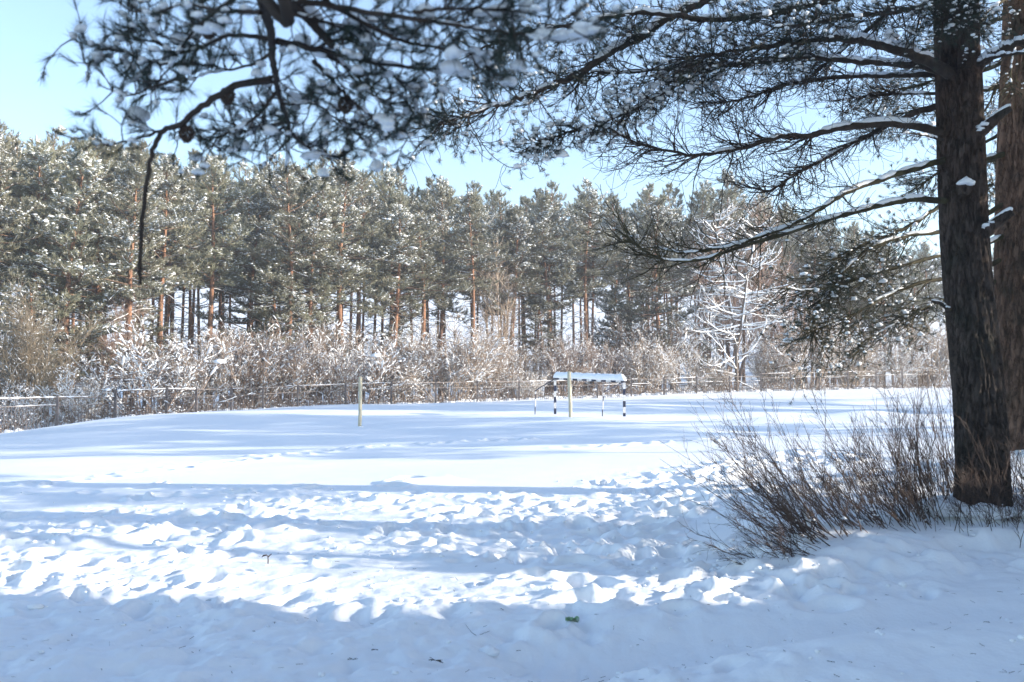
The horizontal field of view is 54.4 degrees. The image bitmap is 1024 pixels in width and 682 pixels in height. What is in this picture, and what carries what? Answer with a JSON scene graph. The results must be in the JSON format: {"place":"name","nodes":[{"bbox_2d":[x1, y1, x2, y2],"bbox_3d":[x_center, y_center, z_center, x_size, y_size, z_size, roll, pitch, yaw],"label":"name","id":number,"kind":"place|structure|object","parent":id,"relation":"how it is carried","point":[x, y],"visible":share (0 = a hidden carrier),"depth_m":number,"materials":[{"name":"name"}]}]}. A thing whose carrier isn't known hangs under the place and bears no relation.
{"place":"outdoors","nodes":[
{"label":"outdoors","id":0,"kind":"place"},
{"bbox_2d":[34,0,634,284],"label":"overhanging pine","id":1,"kind":"object","parent":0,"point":[284,13],"visible":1,"depth_m":2.96,"materials":[{"name":"green plant"}]},
{"bbox_2d":[0,0,1002,268],"label":"sky","id":2,"kind":"structure","parent":0,"point":[28,28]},
{"bbox_2d":[0,259,1023,681],"bbox_3d":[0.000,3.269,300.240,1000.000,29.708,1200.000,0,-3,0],"label":"snow ground","id":3,"kind":"structure","parent":0,"point":[486,503],"depth_m":9.10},
{"bbox_2d":[0,119,31,363],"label":"pine tree","id":4,"kind":"object","parent":3,"relation":"on","point":[16,142],"visible":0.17,"depth_m":55.03,"materials":[{"name":"green plant"}]},
{"bbox_2d":[0,172,44,341],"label":"pine tree","id":5,"kind":"object","parent":3,"relation":"on","point":[5,288],"visible":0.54,"depth_m":50.25,"materials":[{"name":"green plant"}]},
{"bbox_2d":[0,379,49,431],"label":"snowy shrub","id":6,"kind":"object","parent":3,"relation":"on","point":[22,410],"visible":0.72,"depth_m":42.09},
{"bbox_2d":[0,133,51,418],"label":"pine tree","id":7,"kind":"object","parent":3,"relation":"on","point":[20,149],"visible":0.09,"depth_m":56.18,"materials":[{"name":"green plant"}]},
{"bbox_2d":[0,134,71,418],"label":"pine tree","id":8,"kind":"object","parent":3,"relation":"on","point":[33,167],"visible":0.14,"depth_m":55.19,"materials":[{"name":"green plant"}]},
{"bbox_2d":[0,128,76,359],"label":"pine tree","id":9,"kind":"object","parent":3,"relation":"on","point":[5,146],"visible":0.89,"depth_m":50.43,"materials":[{"name":"green plant"}]},
{"bbox_2d":[17,125,73,357],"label":"pine tree","id":10,"kind":"object","parent":3,"relation":"on","point":[52,142],"visible":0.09,"depth_m":64.37,"materials":[{"name":"green plant"}]},
{"bbox_2d":[0,281,92,412],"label":"pine tree","id":11,"kind":"object","parent":3,"relation":"on","point":[32,292],"visible":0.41,"depth_m":47.66,"materials":[{"name":"green plant"}]},
{"bbox_2d":[0,358,93,427],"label":"snowy shrub","id":12,"kind":"object","parent":3,"relation":"on","point":[21,389],"visible":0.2,"depth_m":46.56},
{"bbox_2d":[0,275,107,425],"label":"bare tree","id":13,"kind":"object","parent":3,"relation":"on","point":[26,341],"visible":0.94,"depth_m":45.87,"materials":[{"name":"plant"}]},
{"bbox_2d":[0,136,114,382],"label":"pine tree","id":14,"kind":"object","parent":3,"relation":"on","point":[46,158],"visible":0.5,"depth_m":53.66,"materials":[{"name":"green plant"}]},
{"bbox_2d":[0,140,138,420],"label":"pine tree","id":15,"kind":"object","parent":3,"relation":"on","point":[88,304],"visible":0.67,"depth_m":51.60,"materials":[{"name":"green plant"}]},
{"bbox_2d":[31,363,125,423],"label":"snowy shrub","id":16,"kind":"object","parent":3,"relation":"on","point":[87,392],"visible":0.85,"depth_m":44.62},
{"bbox_2d":[4,137,179,416],"bbox_3d":[-24.157,-3.449,56.190,8.694,16.401,9.022,-1,-3,21],"label":"pine tree","id":17,"kind":"object","parent":3,"relation":"on","point":[105,182],"visible":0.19,"depth_m":56.31,"materials":[{"name":"green plant"}]},
{"bbox_2d":[43,136,154,409],"bbox_3d":[-26.665,-4.087,64.495,7.654,18.648,7.376,0,-3,-9],"label":"pine tree","id":18,"kind":"object","parent":3,"relation":"on","point":[119,157],"visible":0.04,"depth_m":64.04,"materials":[{"name":"green plant"}]},
{"bbox_2d":[39,147,195,413],"bbox_3d":[-20.726,-3.026,53.098,7.372,15.003,7.104,1,-3,-12],"label":"pine tree","id":19,"kind":"object","parent":3,"relation":"on","point":[137,168],"visible":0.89,"depth_m":52.48,"materials":[{"name":"green plant"}]},
{"bbox_2d":[90,279,155,416],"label":"bare tree","id":20,"kind":"object","parent":3,"relation":"on","point":[113,345],"visible":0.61,"depth_m":51.76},
{"bbox_2d":[87,300,200,410],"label":"pine tree","id":21,"kind":"object","parent":3,"relation":"on","point":[156,330],"visible":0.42,"depth_m":55.84,"materials":[{"name":"green plant"}]},
{"bbox_2d":[103,139,185,383],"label":"pine tree","id":22,"kind":"object","parent":3,"relation":"on","point":[144,146],"visible":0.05,"depth_m":65.18,"materials":[{"name":"green plant"}]},
{"bbox_2d":[96,151,212,408],"bbox_3d":[-20.425,-3.081,56.701,6.523,15.320,7.212,1,-3,-20],"label":"pine tree","id":23,"kind":"object","parent":3,"relation":"on","point":[168,187],"visible":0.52,"depth_m":56.39,"materials":[{"name":"green plant"}]},
{"bbox_2d":[60,315,258,414],"bbox_3d":[-18.522,1.479,49.325,8.540,5.308,8.974,3,-4,-43],"label":"snowy shrub","id":24,"kind":"object","parent":3,"relation":"on","point":[140,375],"visible":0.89,"depth_m":48.44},
{"bbox_2d":[139,165,208,354],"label":"pine tree","id":25,"kind":"object","parent":3,"relation":"on","point":[183,191],"visible":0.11,"depth_m":64.04,"materials":[{"name":"green plant"}]},
{"bbox_2d":[156,148,228,406],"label":"pine tree","id":26,"kind":"object","parent":3,"relation":"on","point":[189,319],"visible":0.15,"depth_m":66.06,"materials":[{"name":"green plant"}]},
{"bbox_2d":[142,329,254,411],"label":"snowy shrub","id":27,"kind":"object","parent":3,"relation":"on","point":[211,383],"visible":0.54,"depth_m":52.07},
{"bbox_2d":[168,153,272,407],"bbox_3d":[-17.756,-3.458,60.153,6.729,16.345,7.680,1,-3,-11],"label":"pine tree","id":28,"kind":"object","parent":3,"relation":"on","point":[233,235],"visible":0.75,"depth_m":60.22,"materials":[{"name":"green plant"}]},
{"bbox_2d":[192,156,260,408],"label":"pine tree","id":29,"kind":"object","parent":3,"relation":"on","point":[220,294],"visible":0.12,"depth_m":69.67,"materials":[{"name":"green plant"}]},
{"bbox_2d":[200,201,263,406],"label":"pine tree","id":30,"kind":"object","parent":3,"relation":"on","point":[216,296],"visible":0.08,"depth_m":72.00,"materials":[{"name":"green plant"}]},
{"bbox_2d":[191,191,306,406],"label":"pine tree","id":31,"kind":"object","parent":3,"relation":"on","point":[263,209],"visible":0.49,"depth_m":62.55,"materials":[{"name":"green plant"}]},
{"bbox_2d":[219,159,282,402],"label":"pine tree","id":32,"kind":"object","parent":3,"relation":"on","point":[250,180],"visible":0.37,"depth_m":68.95,"materials":[{"name":"green plant"}]},
{"bbox_2d":[195,315,313,408],"bbox_3d":[-14.364,1.402,55.147,6.279,5.654,8.534,1,-3,-22],"label":"snowy shrub","id":33,"kind":"object","parent":3,"relation":"on","point":[253,380],"visible":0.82,"depth_m":53.95,"materials":[{"name":"plant"}]},
{"bbox_2d":[221,256,346,390],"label":"pine tree","id":34,"kind":"object","parent":3,"relation":"on","point":[293,307],"visible":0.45,"depth_m":60.45,"materials":[{"name":"green plant"}]},
{"bbox_2d":[246,326,331,405],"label":"snowy shrub","id":35,"kind":"object","parent":3,"relation":"on","point":[297,373],"visible":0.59,"depth_m":56.45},
{"bbox_2d":[236,157,353,401],"bbox_3d":[-13.626,-3.381,61.135,6.712,16.025,8.708,1,-3,-22],"label":"pine tree","id":36,"kind":"object","parent":3,"relation":"on","point":[270,228],"visible":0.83,"depth_m":60.66,"materials":[{"name":"green plant"}]},
{"bbox_2d":[259,164,337,403],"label":"pine tree","id":37,"kind":"object","parent":3,"relation":"on","point":[302,173],"visible":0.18,"depth_m":67.45,"materials":[{"name":"green plant"}]},
{"bbox_2d":[250,172,369,396],"bbox_3d":[-12.518,-3.090,62.649,7.472,15.411,8.104,1,-3,-12],"label":"pine tree","id":38,"kind":"object","parent":3,"relation":"on","point":[311,207],"visible":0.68,"depth_m":61.98,"materials":[{"name":"green plant"}]},
{"bbox_2d":[267,317,367,404],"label":"snowy shrub","id":39,"kind":"object","parent":3,"relation":"on","point":[324,344],"visible":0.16,"depth_m":61.28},
{"bbox_2d":[286,328,370,404],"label":"snowy shrub","id":40,"kind":"object","parent":3,"relation":"on","point":[329,365],"visible":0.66,"depth_m":58.64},
{"bbox_2d":[287,156,424,398],"bbox_3d":[-11.184,-3.781,65.267,9.727,17.010,8.968,-3,-4,41],"label":"pine tree","id":41,"kind":"object","parent":3,"relation":"on","point":[355,213],"visible":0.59,"depth_m":64.80,"materials":[{"name":"green plant"}]},
{"bbox_2d":[337,169,384,395],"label":"pine tree","id":42,"kind":"object","parent":3,"relation":"on","point":[370,197],"visible":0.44,"depth_m":70.65,"materials":[{"name":"green plant"}]},
{"bbox_2d":[302,319,437,403],"bbox_3d":[-9.428,1.524,61.484,8.884,5.744,9.336,-1,-3,15],"label":"snowy shrub","id":43,"kind":"object","parent":3,"relation":"on","point":[381,362],"visible":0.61,"depth_m":60.20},
{"bbox_2d":[348,167,426,401],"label":"pine tree","id":44,"kind":"object","parent":3,"relation":"on","point":[387,181],"visible":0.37,"depth_m":72.49,"materials":[{"name":"green plant"}]},
{"bbox_2d":[361,305,416,375],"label":"pine tree","id":45,"kind":"object","parent":3,"relation":"on","point":[403,321],"visible":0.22,"depth_m":70.20,"materials":[{"name":"green plant"}]},
{"bbox_2d":[343,328,446,402],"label":"snowy shrub","id":46,"kind":"object","parent":3,"relation":"on","point":[402,354],"visible":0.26,"depth_m":62.84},
{"bbox_2d":[370,336,441,402],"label":"snowy shrub","id":47,"kind":"object","parent":3,"relation":"on","point":[405,378],"visible":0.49,"depth_m":62.09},
{"bbox_2d":[382,183,436,396],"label":"pine tree","id":48,"kind":"object","parent":3,"relation":"on","point":[412,189],"visible":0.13,"depth_m":75.30,"materials":[{"name":"green plant"}]},
{"bbox_2d":[344,193,479,397],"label":"pine tree","id":49,"kind":"object","parent":3,"relation":"on","point":[399,210],"visible":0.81,"depth_m":67.07,"materials":[{"name":"green plant"}]},
{"bbox_2d":[381,201,484,399],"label":"pine tree","id":50,"kind":"object","parent":3,"relation":"on","point":[422,209],"visible":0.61,"depth_m":69.72,"materials":[{"name":"green plant"}]},
{"bbox_2d":[397,175,485,399],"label":"pine tree","id":51,"kind":"object","parent":3,"relation":"on","point":[440,186],"visible":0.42,"depth_m":74.99,"materials":[{"name":"green plant"}]},
{"bbox_2d":[366,309,521,402],"bbox_3d":[-4.202,1.146,63.652,9.560,6.366,8.440,0,-3,8],"label":"snowy shrub","id":52,"kind":"object","parent":3,"relation":"on","point":[472,369],"visible":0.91,"depth_m":63.30,"materials":[{"name":"plant"}]},
{"bbox_2d":[423,186,472,398],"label":"pine tree","id":53,"kind":"object","parent":3,"relation":"on","point":[454,202],"visible":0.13,"depth_m":83.03,"materials":[{"name":"green plant"}]},
{"bbox_2d":[418,331,527,399],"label":"snowy shrub","id":54,"kind":"object","parent":3,"relation":"on","point":[446,389],"visible":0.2,"depth_m":69.00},
{"bbox_2d":[0,370,948,432],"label":"metal fence","id":55,"kind":"object","parent":3,"relation":"on","point":[57,405],"visible":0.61,"depth_m":55.90,"materials":[{"name":"metal"}]},
{"bbox_2d":[432,192,517,394],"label":"pine tree","id":56,"kind":"object","parent":3,"relation":"on","point":[473,216],"visible":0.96,"depth_m":70.74,"materials":[{"name":"green plant"}]},
{"bbox_2d":[0,378,950,432],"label":"dry undergrowth","id":57,"kind":"object","parent":3,"relation":"on","point":[417,400],"visible":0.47,"depth_m":61.21,"materials":[{"name":"plant"}]},
{"bbox_2d":[457,335,530,399],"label":"snowy shrub","id":58,"kind":"object","parent":3,"relation":"on","point":[502,375],"visible":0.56,"depth_m":66.17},
{"bbox_2d":[471,189,526,396],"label":"pine tree","id":59,"kind":"object","parent":3,"relation":"on","point":[497,196],"visible":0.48,"depth_m":76.46,"materials":[{"name":"green plant"}]},
{"bbox_2d":[457,230,547,398],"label":"bare tree","id":60,"kind":"object","parent":3,"relation":"on","point":[485,316],"visible":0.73,"depth_m":72.82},
{"bbox_2d":[473,337,561,398],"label":"snowy shrub","id":61,"kind":"object","parent":3,"relation":"on","point":[528,363],"visible":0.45,"depth_m":69.99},
{"bbox_2d":[464,206,587,395],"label":"pine tree","id":62,"kind":"object","parent":3,"relation":"on","point":[520,225],"visible":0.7,"depth_m":74.91,"materials":[{"name":"green plant"}]},
{"bbox_2d":[509,369,551,398],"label":"snowy shrub","id":63,"kind":"object","parent":3,"relation":"on","point":[537,385],"visible":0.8,"depth_m":66.33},
{"bbox_2d":[512,187,560,383],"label":"pine tree","id":64,"kind":"object","parent":3,"relation":"on","point":[538,191],"visible":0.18,"depth_m":83.51,"materials":[{"name":"green plant"}]},
{"bbox_2d":[506,295,571,395],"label":"pine tree","id":65,"kind":"object","parent":3,"relation":"on","point":[542,328],"visible":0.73,"depth_m":75.65,"materials":[{"name":"green plant"}]},
{"bbox_2d":[499,194,601,392],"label":"pine tree","id":66,"kind":"object","parent":3,"relation":"on","point":[545,213],"visible":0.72,"depth_m":76.49,"materials":[{"name":"green plant"}]},
{"bbox_2d":[534,179,574,394],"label":"pine tree","id":67,"kind":"object","parent":3,"relation":"on","point":[557,203],"visible":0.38,"depth_m":83.91,"materials":[{"name":"green plant"}]},
{"bbox_2d":[531,332,602,395],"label":"snowy shrub","id":68,"kind":"object","parent":3,"relation":"on","point":[564,361],"visible":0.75,"depth_m":69.55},
{"bbox_2d":[527,326,609,395],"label":"snowy shrub","id":69,"kind":"object","parent":3,"relation":"on","point":[583,333],"visible":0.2,"depth_m":73.96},
{"bbox_2d":[535,372,625,416],"bbox_3d":[2.294,1.955,33.713,3.265,1.881,0.935,-3,-4,41],"label":"sports goal","id":70,"kind":"object","parent":3,"relation":"on","point":[599,377],"visible":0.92,"depth_m":33.69,"materials":[{"name":"white paint"}]},
{"bbox_2d":[539,187,634,394],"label":"pine tree","id":71,"kind":"object","parent":3,"relation":"on","point":[596,269],"visible":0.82,"depth_m":76.77,"materials":[{"name":"green plant"}]},
{"bbox_2d":[568,177,616,391],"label":"pine tree","id":72,"kind":"object","parent":3,"relation":"on","point":[587,182],"visible":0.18,"depth_m":86.54,"materials":[{"name":"green plant"}]},
{"bbox_2d":[573,338,638,395],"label":"snowy shrub","id":73,"kind":"object","parent":3,"relation":"on","point":[603,368],"visible":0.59,"depth_m":71.45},
{"bbox_2d":[588,196,637,389],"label":"pine tree","id":74,"kind":"object","parent":3,"relation":"on","point":[613,224],"visible":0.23,"depth_m":88.48,"materials":[{"name":"green plant"}]},
{"bbox_2d":[581,286,656,392],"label":"pine tree","id":75,"kind":"object","parent":3,"relation":"on","point":[612,295],"visible":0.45,"depth_m":78.13,"materials":[{"name":"green plant"}]},
{"bbox_2d":[590,206,667,392],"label":"pine tree","id":76,"kind":"object","parent":3,"relation":"on","point":[628,293],"visible":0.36,"depth_m":80.52,"materials":[{"name":"green plant"}]},
{"bbox_2d":[575,308,703,393],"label":"snowy shrub","id":77,"kind":"object","parent":3,"relation":"on","point":[618,341],"visible":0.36,"depth_m":76.14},
{"bbox_2d":[605,329,681,393],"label":"snowy shrub","id":78,"kind":"object","parent":3,"relation":"on","point":[640,369],"visible":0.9,"depth_m":72.27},
{"bbox_2d":[629,182,681,339],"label":"pine tree","id":79,"kind":"object","parent":3,"relation":"on","point":[648,191],"visible":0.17,"depth_m":85.04,"materials":[{"name":"green plant"}]},
{"bbox_2d":[601,197,718,391],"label":"pine tree","id":80,"kind":"object","parent":3,"relation":"on","point":[654,304],"visible":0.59,"depth_m":78.28,"materials":[{"name":"green plant"}]},
{"bbox_2d":[651,334,727,391],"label":"snowy shrub","id":81,"kind":"object","parent":3,"relation":"on","point":[693,365],"visible":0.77,"depth_m":74.27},
{"bbox_2d":[675,189,721,373],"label":"pine tree","id":82,"kind":"object","parent":3,"relation":"on","point":[706,204],"visible":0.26,"depth_m":90.95,"materials":[{"name":"green plant"}]},
{"bbox_2d":[668,179,744,378],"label":"pine tree","id":83,"kind":"object","parent":3,"relation":"on","point":[711,192],"visible":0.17,"depth_m":101.01,"materials":[{"name":"green plant"}]},
{"bbox_2d":[399,0,1023,519],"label":"pine","id":84,"kind":"object","parent":3,"relation":"on","point":[955,64],"visible":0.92,"depth_m":9.62,"materials":[{"name":"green plant"}]},
{"bbox_2d":[700,187,753,387],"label":"pine tree","id":85,"kind":"object","parent":3,"relation":"on","point":[728,190],"visible":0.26,"depth_m":88.53,"materials":[{"name":"green plant"}]},
{"bbox_2d":[668,202,796,390],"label":"bare tree","id":86,"kind":"object","parent":3,"relation":"on","point":[730,291],"visible":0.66,"depth_m":76.01,"materials":[{"name":"white plant"}]},
{"bbox_2d":[698,167,766,386],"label":"pine tree","id":87,"kind":"object","parent":3,"relation":"on","point":[733,191],"visible":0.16,"depth_m":101.43,"materials":[{"name":"green plant"}]},
{"bbox_2d":[673,195,804,389],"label":"bare tree","id":88,"kind":"object","parent":3,"relation":"on","point":[735,299],"visible":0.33,"depth_m":86.09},
{"bbox_2d":[675,443,820,566],"bbox_3d":[2.034,1.357,8.223,1.321,1.070,0.871,0,-3,0],"label":"bare shrub","id":89,"kind":"object","parent":3,"relation":"on","point":[789,550],"visible":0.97,"depth_m":8.28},
{"bbox_2d":[660,362,870,549],"bbox_3d":[2.228,1.025,8.984,1.673,1.728,1.695,3,-4,-44],"label":"bare shrub","id":90,"kind":"object","parent":3,"relation":"on","point":[803,528],"visible":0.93,"depth_m":8.85,"materials":[{"name":"plant"}]},
{"bbox_2d":[734,191,801,387],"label":"pine tree","id":91,"kind":"object","parent":3,"relation":"on","point":[762,214],"visible":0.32,"depth_m":89.81,"materials":[{"name":"green plant"}]},
{"bbox_2d":[738,338,808,389],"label":"snowy shrub","id":92,"kind":"object","parent":3,"relation":"on","point":[764,363],"visible":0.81,"depth_m":77.66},
{"bbox_2d":[752,201,812,386],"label":"pine tree","id":93,"kind":"object","parent":3,"relation":"on","point":[795,248],"visible":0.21,"depth_m":92.67,"materials":[{"name":"green plant"}]},
{"bbox_2d":[744,281,820,388],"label":"bare tree","id":94,"kind":"object","parent":3,"relation":"on","point":[779,326],"visible":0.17,"depth_m":85.32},
{"bbox_2d":[748,303,867,389],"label":"snowy shrub","id":95,"kind":"object","parent":3,"relation":"on","point":[764,341],"visible":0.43,"depth_m":78.95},
{"bbox_2d":[777,214,844,379],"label":"pine tree","id":96,"kind":"object","parent":3,"relation":"on","point":[806,254],"visible":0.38,"depth_m":88.91,"materials":[{"name":"green plant"}]},
{"bbox_2d":[729,415,963,533],"bbox_3d":[3.173,1.266,9.399,2.155,1.123,1.315,0,-3,0],"label":"bare shrub","id":97,"kind":"object","parent":3,"relation":"on","point":[875,515],"visible":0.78,"depth_m":9.24,"materials":[{"name":"plant"}]},
{"bbox_2d":[804,248,888,379],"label":"pine tree","id":98,"kind":"object","parent":3,"relation":"on","point":[861,303],"visible":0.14,"depth_m":87.59,"materials":[{"name":"green plant"}]},
{"bbox_2d":[817,334,885,387],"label":"snowy shrub","id":99,"kind":"object","parent":3,"relation":"on","point":[869,355],"visible":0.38,"depth_m":81.53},
{"bbox_2d":[730,0,1023,450],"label":"pine","id":100,"kind":"object","parent":3,"relation":"on","point":[1007,238],"visible":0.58,"depth_m":12.20,"materials":[{"name":"green plant"}]},
{"bbox_2d":[750,379,1005,525],"bbox_3d":[3.610,1.093,9.866,2.277,1.428,1.550,0,-3,0],"label":"bare shrub","id":101,"kind":"object","parent":3,"relation":"on","point":[899,464],"visible":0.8,"depth_m":9.73,"materials":[{"name":"plant"}]},
{"bbox_2d":[857,233,920,386],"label":"pine tree","id":102,"kind":"object","parent":3,"relation":"on","point":[890,302],"visible":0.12,"depth_m":87.69,"materials":[{"name":"green plant"}]},
{"bbox_2d":[848,328,938,386],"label":"snowy shrub","id":103,"kind":"object","parent":3,"relation":"on","point":[897,362],"visible":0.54,"depth_m":82.69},
{"bbox_2d":[878,266,941,386],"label":"pine tree","id":104,"kind":"object","parent":3,"relation":"on","point":[912,276],"visible":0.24,"depth_m":89.95,"materials":[{"name":"green plant"}]},
{"bbox_2d":[876,315,949,387],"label":"snowy shrub","id":105,"kind":"object","parent":3,"relation":"on","point":[932,344],"visible":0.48,"depth_m":85.24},
{"bbox_2d":[906,240,943,372],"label":"pine tree","id":106,"kind":"object","parent":3,"relation":"on","point":[926,249],"visible":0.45,"depth_m":95.68,"materials":[{"name":"green plant"}]},
{"bbox_2d":[865,338,1023,502],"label":"bare shrub","id":107,"kind":"object","parent":3,"relation":"on","point":[943,464],"visible":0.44,"depth_m":10.63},
{"bbox_2d":[880,433,1023,546],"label":"bare shrub","id":108,"kind":"object","parent":3,"relation":"on","point":[958,506],"visible":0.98,"depth_m":9.07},
{"bbox_2d":[942,407,1023,526],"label":"bare shrub","id":109,"kind":"object","parent":3,"relation":"on","point":[1014,497],"visible":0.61,"depth_m":9.49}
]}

